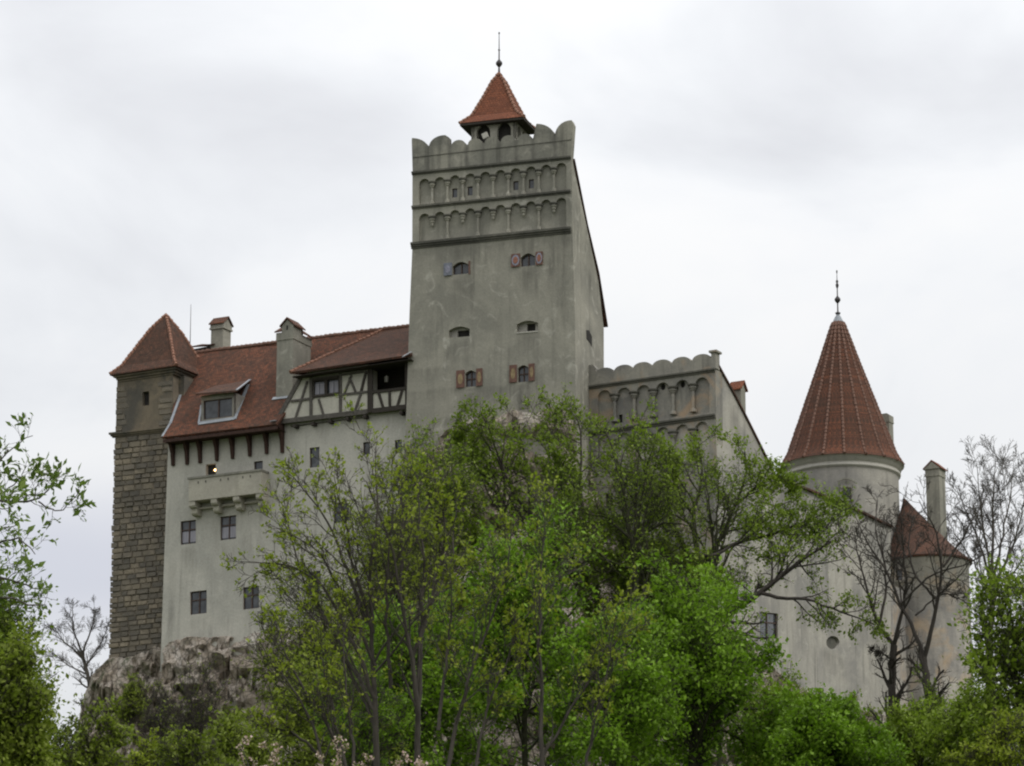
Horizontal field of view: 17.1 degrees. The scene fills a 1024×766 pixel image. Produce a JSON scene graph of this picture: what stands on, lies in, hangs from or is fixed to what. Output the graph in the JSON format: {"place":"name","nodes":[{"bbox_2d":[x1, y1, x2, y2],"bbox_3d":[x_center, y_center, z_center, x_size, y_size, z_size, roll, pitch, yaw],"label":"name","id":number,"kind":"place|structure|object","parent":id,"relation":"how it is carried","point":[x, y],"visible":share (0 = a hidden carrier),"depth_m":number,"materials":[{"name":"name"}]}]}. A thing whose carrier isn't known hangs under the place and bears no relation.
{"place":"outdoors","nodes":[
{"label":"outdoors","id":0,"kind":"place"},
{"bbox_2d":[77,407,928,765],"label":"cliff","id":1,"kind":"structure","parent":0,"point":[109,677],"depth_m":230.16,"materials":[{"name":"stone"}]},
{"bbox_2d":[39,597,110,709],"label":"bare tree","id":2,"kind":"object","parent":1,"relation":"on","point":[81,655],"visible":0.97,"depth_m":239.35,"materials":[{"name":"grey plant"}]},
{"bbox_2d":[108,313,198,662],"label":"corner tower","id":3,"kind":"structure","parent":1,"relation":"on","point":[154,372],"depth_m":240.57,"materials":[{"name":"stone"}]},
{"bbox_2d":[145,392,148,404],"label":"slit window","id":4,"kind":"structure","parent":3,"relation":"in","point":[146,394],"depth_m":242.30,"materials":[{"name":"black"}]},
{"bbox_2d":[160,313,413,671],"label":"residential wing","id":5,"kind":"structure","parent":1,"relation":"on","point":[242,416],"depth_m":234.46,"materials":[{"name":"beige paint"}]},
{"bbox_2d":[181,520,195,544],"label":"window","id":6,"kind":"structure","parent":5,"relation":"in","point":[186,526],"depth_m":236.34,"materials":[{"name":"grey glass"}]},
{"bbox_2d":[191,590,206,614],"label":"window","id":7,"kind":"structure","parent":5,"relation":"in","point":[198,598],"depth_m":234.56,"materials":[{"name":"grey glass"}]},
{"bbox_2d":[208,465,215,474],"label":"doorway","id":8,"kind":"structure","parent":5,"relation":"in","point":[211,468],"depth_m":236.81,"materials":[{"name":"black"}]},
{"bbox_2d":[204,398,231,419],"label":"window","id":9,"kind":"structure","parent":5,"relation":"in","point":[218,408],"depth_m":237.15,"materials":[{"name":"grey glass"}]},
{"bbox_2d":[221,515,235,539],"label":"window","id":10,"kind":"structure","parent":5,"relation":"in","point":[228,521],"depth_m":234.96,"materials":[{"name":"grey glass"}]},
{"bbox_2d":[244,586,258,609],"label":"window","id":11,"kind":"structure","parent":5,"relation":"in","point":[248,603],"depth_m":232.74,"materials":[{"name":"grey glass"}]},
{"bbox_2d":[255,461,262,468],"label":"window","id":12,"kind":"structure","parent":5,"relation":"in","point":[258,465],"depth_m":234.96,"materials":[{"name":"grey glass"}]},
{"bbox_2d":[306,571,319,590],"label":"window","id":13,"kind":"structure","parent":5,"relation":"in","point":[316,571],"depth_m":230.87,"materials":[{"name":"grey glass"}]},
{"bbox_2d":[310,447,318,467],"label":"window","id":14,"kind":"structure","parent":5,"relation":"in","point":[314,462],"depth_m":233.08,"materials":[{"name":"grey glass"}]},
{"bbox_2d":[314,379,337,394],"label":"window","id":15,"kind":"structure","parent":5,"relation":"in","point":[332,384],"depth_m":233.51,"materials":[{"name":"grey glass"}]},
{"bbox_2d":[334,502,348,522],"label":"window","id":16,"kind":"structure","parent":5,"relation":"in","point":[339,512],"depth_m":231.15,"materials":[{"name":"grey glass"}]},
{"bbox_2d":[364,442,369,454],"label":"window","id":17,"kind":"structure","parent":5,"relation":"in","point":[365,444],"depth_m":231.38,"materials":[{"name":"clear glass"}]},
{"bbox_2d":[395,440,401,451],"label":"window","id":18,"kind":"structure","parent":5,"relation":"in","point":[398,442],"depth_m":230.31,"materials":[{"name":"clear glass"}]},
{"bbox_2d":[404,32,607,500],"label":"square tower","id":19,"kind":"structure","parent":1,"relation":"on","point":[506,294],"depth_m":230.36,"materials":[{"name":"grey paint"}]},
{"bbox_2d":[453,189,456,197],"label":"window","id":20,"kind":"structure","parent":19,"relation":"in","point":[454,190],"depth_m":232.96,"materials":[{"name":"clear glass"}]},
{"bbox_2d":[453,263,467,274],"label":"window","id":21,"kind":"structure","parent":19,"relation":"in","point":[461,268],"depth_m":231.26,"materials":[{"name":"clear glass"}]},
{"bbox_2d":[468,187,472,195],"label":"window","id":22,"kind":"structure","parent":19,"relation":"in","point":[470,189],"depth_m":232.68,"materials":[{"name":"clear glass"}]},
{"bbox_2d":[466,371,475,386],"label":"window","id":23,"kind":"structure","parent":19,"relation":"in","point":[470,376],"depth_m":229.02,"materials":[{"name":"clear glass"}]},
{"bbox_2d":[481,132,488,139],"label":"floodlight","id":24,"kind":"object","parent":19,"relation":"attached to","point":[485,135],"visible":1,"depth_m":233.76,"materials":[{"name":"metal"}]},
{"bbox_2d":[514,181,517,189],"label":"window","id":25,"kind":"structure","parent":19,"relation":"in","point":[516,182],"depth_m":231.72,"materials":[{"name":"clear glass"}]},
{"bbox_2d":[519,366,527,381],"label":"window","id":26,"kind":"structure","parent":19,"relation":"in","point":[523,371],"depth_m":227.90,"materials":[{"name":"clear glass"}]},
{"bbox_2d":[521,254,534,266],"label":"window","id":27,"kind":"structure","parent":19,"relation":"in","point":[528,260],"depth_m":229.86,"materials":[{"name":"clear glass"}]},
{"bbox_2d":[529,179,533,187],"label":"window","id":28,"kind":"structure","parent":19,"relation":"in","point":[531,182],"depth_m":231.38,"materials":[{"name":"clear glass"}]},
{"bbox_2d":[586,330,591,345],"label":"slit window","id":29,"kind":"structure","parent":19,"relation":"in","point":[588,335],"depth_m":230.19,"materials":[{"name":"grey"}]},
{"bbox_2d":[443,385,591,552],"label":"maple tree","id":30,"kind":"object","parent":1,"relation":"on","point":[471,431],"visible":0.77,"depth_m":208.95,"materials":[{"name":"green plant"}]},
{"bbox_2d":[508,382,680,601],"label":"maple tree","id":31,"kind":"object","parent":1,"relation":"on","point":[559,458],"visible":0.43,"depth_m":209.14,"materials":[{"name":"green plant"}]},
{"bbox_2d":[588,349,890,714],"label":"arcaded wing","id":32,"kind":"structure","parent":1,"relation":"on","point":[698,393],"depth_m":228.51,"materials":[{"name":"grey paint"}]},
{"bbox_2d":[606,493,612,509],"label":"window","id":33,"kind":"structure","parent":32,"relation":"in","point":[607,495],"depth_m":226.68,"materials":[{"name":"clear glass"}]},
{"bbox_2d":[760,612,776,638],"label":"window","id":34,"kind":"structure","parent":32,"relation":"in","point":[771,622],"depth_m":227.68,"materials":[{"name":"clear glass"}]},
{"bbox_2d":[891,460,973,712],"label":"round turret","id":35,"kind":"object","parent":1,"relation":"on","point":[946,641],"visible":0.48,"depth_m":247.61,"materials":[{"name":"grey paint"}]},
{"bbox_2d":[0,0,1023,748],"label":"sky","id":36,"kind":"structure","parent":0,"point":[249,162],"materials":[{"name":"white"}]},
{"bbox_2d":[780,270,904,557],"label":"round tower","id":37,"kind":"structure","parent":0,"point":[843,434],"depth_m":254.73,"materials":[{"name":"red tile"}]},
{"bbox_2d":[842,487,850,497],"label":"window","id":38,"kind":"structure","parent":37,"relation":"in","point":[848,488],"depth_m":252.20,"materials":[{"name":"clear glass"}]},
{"bbox_2d":[945,434,1023,669],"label":"bare tree","id":39,"kind":"object","parent":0,"point":[974,510],"visible":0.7,"depth_m":278.51,"materials":[{"name":"grey plant"}]},
{"bbox_3d":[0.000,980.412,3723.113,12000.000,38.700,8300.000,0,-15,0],"label":"ground","id":40,"kind":"structure","parent":0,"visible":0},
{"bbox_2d":[0,518,94,765],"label":"maple tree","id":41,"kind":"object","parent":40,"relation":"on","point":[5,614],"visible":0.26,"depth_m":123.87,"materials":[{"name":"green plant"}]},
{"bbox_2d":[0,412,96,614],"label":"broadleaf tree","id":42,"kind":"object","parent":40,"relation":"on","point":[21,486],"visible":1,"depth_m":47.19,"materials":[{"name":"green plant"}]},
{"bbox_2d":[0,615,116,765],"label":"maple tree","id":43,"kind":"object","parent":40,"relation":"on","point":[27,698],"visible":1,"depth_m":118.16,"materials":[{"name":"green plant"}]},
{"bbox_2d":[45,693,134,765],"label":"shrub","id":44,"kind":"object","parent":40,"relation":"on","point":[100,751],"visible":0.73,"depth_m":126.55,"materials":[{"name":"green plant"}]},
{"bbox_2d":[116,669,149,725],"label":"shrub","id":45,"kind":"object","parent":40,"relation":"on","point":[132,705],"visible":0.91,"depth_m":223.91,"materials":[{"name":"green plant"}]},
{"bbox_2d":[114,726,177,765],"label":"shrub","id":46,"kind":"object","parent":40,"relation":"on","point":[142,757],"visible":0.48,"depth_m":148.58,"materials":[{"name":"green plant"}]},
{"bbox_2d":[132,670,177,754],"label":"shrub","id":47,"kind":"object","parent":40,"relation":"on","point":[150,723],"visible":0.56,"depth_m":205.47,"materials":[{"name":"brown plant"}]},
{"bbox_2d":[151,652,239,754],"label":"shrub","id":48,"kind":"object","parent":40,"relation":"on","point":[199,723],"visible":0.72,"depth_m":201.45,"materials":[{"name":"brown plant"}]},
{"bbox_2d":[149,724,241,765],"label":"shrub","id":49,"kind":"object","parent":40,"relation":"on","point":[188,753],"visible":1,"depth_m":134.31,"materials":[{"name":"green plant"}]},
{"bbox_2d":[176,701,289,765],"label":"shrub","id":50,"kind":"object","parent":40,"relation":"on","point":[227,733],"visible":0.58,"depth_m":140.28,"materials":[{"name":"green plant"}]},
{"bbox_2d":[224,563,368,765],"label":"maple tree","id":51,"kind":"object","parent":40,"relation":"on","point":[256,669],"visible":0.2,"depth_m":180.07,"materials":[{"name":"green plant"}]},
{"bbox_2d":[236,579,378,765],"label":"budding tree","id":52,"kind":"object","parent":40,"relation":"on","point":[319,706],"visible":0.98,"depth_m":147.60,"materials":[{"name":"green plant"}]},
{"bbox_2d":[236,634,413,765],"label":"maple tree","id":53,"kind":"object","parent":40,"relation":"on","point":[302,754],"visible":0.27,"depth_m":168.40,"materials":[{"name":"green plant"}]},
{"bbox_2d":[236,735,430,765],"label":"blossom shrub","id":54,"kind":"object","parent":40,"relation":"on","point":[275,757],"visible":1,"depth_m":110.66,"materials":[{"name":"pink plant"}]},
{"bbox_2d":[220,389,485,765],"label":"budding tree","id":55,"kind":"object","parent":40,"relation":"on","point":[372,705],"visible":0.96,"depth_m":152.52,"materials":[{"name":"green plant"}]},
{"bbox_2d":[304,647,427,765],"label":"shrub","id":56,"kind":"object","parent":40,"relation":"on","point":[387,738],"visible":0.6,"depth_m":158.69,"materials":[{"name":"green plant"}]},
{"bbox_2d":[321,458,472,765],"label":"maple tree","id":57,"kind":"object","parent":40,"relation":"on","point":[383,571],"visible":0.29,"depth_m":187.31,"materials":[{"name":"green plant"}]},
{"bbox_2d":[331,585,514,765],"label":"maple tree","id":58,"kind":"object","parent":40,"relation":"on","point":[431,692],"visible":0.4,"depth_m":172.61,"materials":[{"name":"green plant"}]},
{"bbox_2d":[355,414,549,765],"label":"maple tree","id":59,"kind":"object","parent":40,"relation":"on","point":[473,528],"visible":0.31,"depth_m":194.02,"materials":[{"name":"green plant"}]},
{"bbox_2d":[444,486,613,765],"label":"maple tree","id":60,"kind":"object","parent":40,"relation":"on","point":[520,595],"visible":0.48,"depth_m":177.64,"materials":[{"name":"green plant"}]},
{"bbox_2d":[414,465,656,765],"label":"budding tree","id":61,"kind":"object","parent":40,"relation":"on","point":[536,606],"visible":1,"depth_m":147.02,"materials":[{"name":"green plant"}]},
{"bbox_2d":[459,462,644,765],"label":"maple tree","id":62,"kind":"object","parent":40,"relation":"on","point":[601,566],"visible":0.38,"depth_m":199.73,"materials":[{"name":"green plant"}]},
{"bbox_2d":[529,597,701,765],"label":"maple tree","id":63,"kind":"object","parent":40,"relation":"on","point":[640,688],"visible":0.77,"depth_m":163.65,"materials":[{"name":"green plant"}]},
{"bbox_2d":[516,420,718,757],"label":"maple tree","id":64,"kind":"object","parent":40,"relation":"on","point":[636,535],"visible":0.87,"depth_m":199.34,"materials":[{"name":"green plant"}]},
{"bbox_2d":[566,491,734,765],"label":"maple tree","id":65,"kind":"object","parent":40,"relation":"on","point":[667,552],"visible":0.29,"depth_m":200.96,"materials":[{"name":"green plant"}]},
{"bbox_2d":[602,452,780,765],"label":"maple tree","id":66,"kind":"object","parent":40,"relation":"on","point":[730,501],"visible":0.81,"depth_m":199.35,"materials":[{"name":"green plant"}]},
{"bbox_2d":[615,547,804,765],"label":"maple tree","id":67,"kind":"object","parent":40,"relation":"on","point":[719,685],"visible":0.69,"depth_m":172.85,"materials":[{"name":"green plant"}]},
{"bbox_2d":[605,396,847,626],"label":"maple tree","id":68,"kind":"object","parent":40,"relation":"on","point":[791,478],"visible":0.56,"depth_m":203.28,"materials":[{"name":"green plant"}]},
{"bbox_2d":[725,656,818,765],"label":"shrub","id":69,"kind":"object","parent":40,"relation":"on","point":[746,761],"visible":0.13,"depth_m":181.47,"materials":[{"name":"green plant"}]},
{"bbox_2d":[686,478,891,647],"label":"maple tree","id":70,"kind":"object","parent":40,"relation":"on","point":[815,527],"visible":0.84,"depth_m":196.22,"materials":[{"name":"green plant"}]},
{"bbox_2d":[763,681,912,765],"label":"shrub","id":71,"kind":"object","parent":40,"relation":"on","point":[822,732],"visible":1,"depth_m":164.66,"materials":[{"name":"green plant"}]},
{"bbox_2d":[845,689,884,751],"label":"shrub","id":72,"kind":"object","parent":40,"relation":"on","point":[869,714],"visible":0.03,"depth_m":200.76,"materials":[{"name":"green plant"}]},
{"bbox_2d":[832,485,922,735],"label":"bare tree","id":73,"kind":"object","parent":40,"relation":"on","point":[890,682],"visible":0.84,"depth_m":192.60,"materials":[{"name":"brown plant"}]},
{"bbox_2d":[864,691,956,765],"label":"shrub","id":74,"kind":"object","parent":40,"relation":"on","point":[902,721],"visible":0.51,"depth_m":178.57,"materials":[{"name":"green plant"}]},
{"bbox_2d":[831,473,1022,718],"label":"bare tree","id":75,"kind":"object","parent":40,"relation":"on","point":[922,654],"visible":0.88,"depth_m":190.35,"materials":[{"name":"brown plant"}]},
{"bbox_2d":[893,664,981,746],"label":"shrub","id":76,"kind":"object","parent":40,"relation":"on","point":[933,695],"visible":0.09,"depth_m":187.65,"materials":[{"name":"green plant"}]},
{"bbox_2d":[908,680,1020,765],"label":"shrub","id":77,"kind":"object","parent":40,"relation":"on","point":[944,738],"visible":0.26,"depth_m":161.18,"materials":[{"name":"green plant"}]},
{"bbox_2d":[936,704,1023,765],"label":"shrub","id":78,"kind":"object","parent":40,"relation":"on","point":[996,742],"visible":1,"depth_m":140.55,"materials":[{"name":"green plant"}]},
{"bbox_2d":[942,547,1023,765],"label":"maple tree","id":79,"kind":"object","parent":40,"relation":"on","point":[1007,660],"visible":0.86,"depth_m":151.44,"materials":[{"name":"green plant"}]}
]}

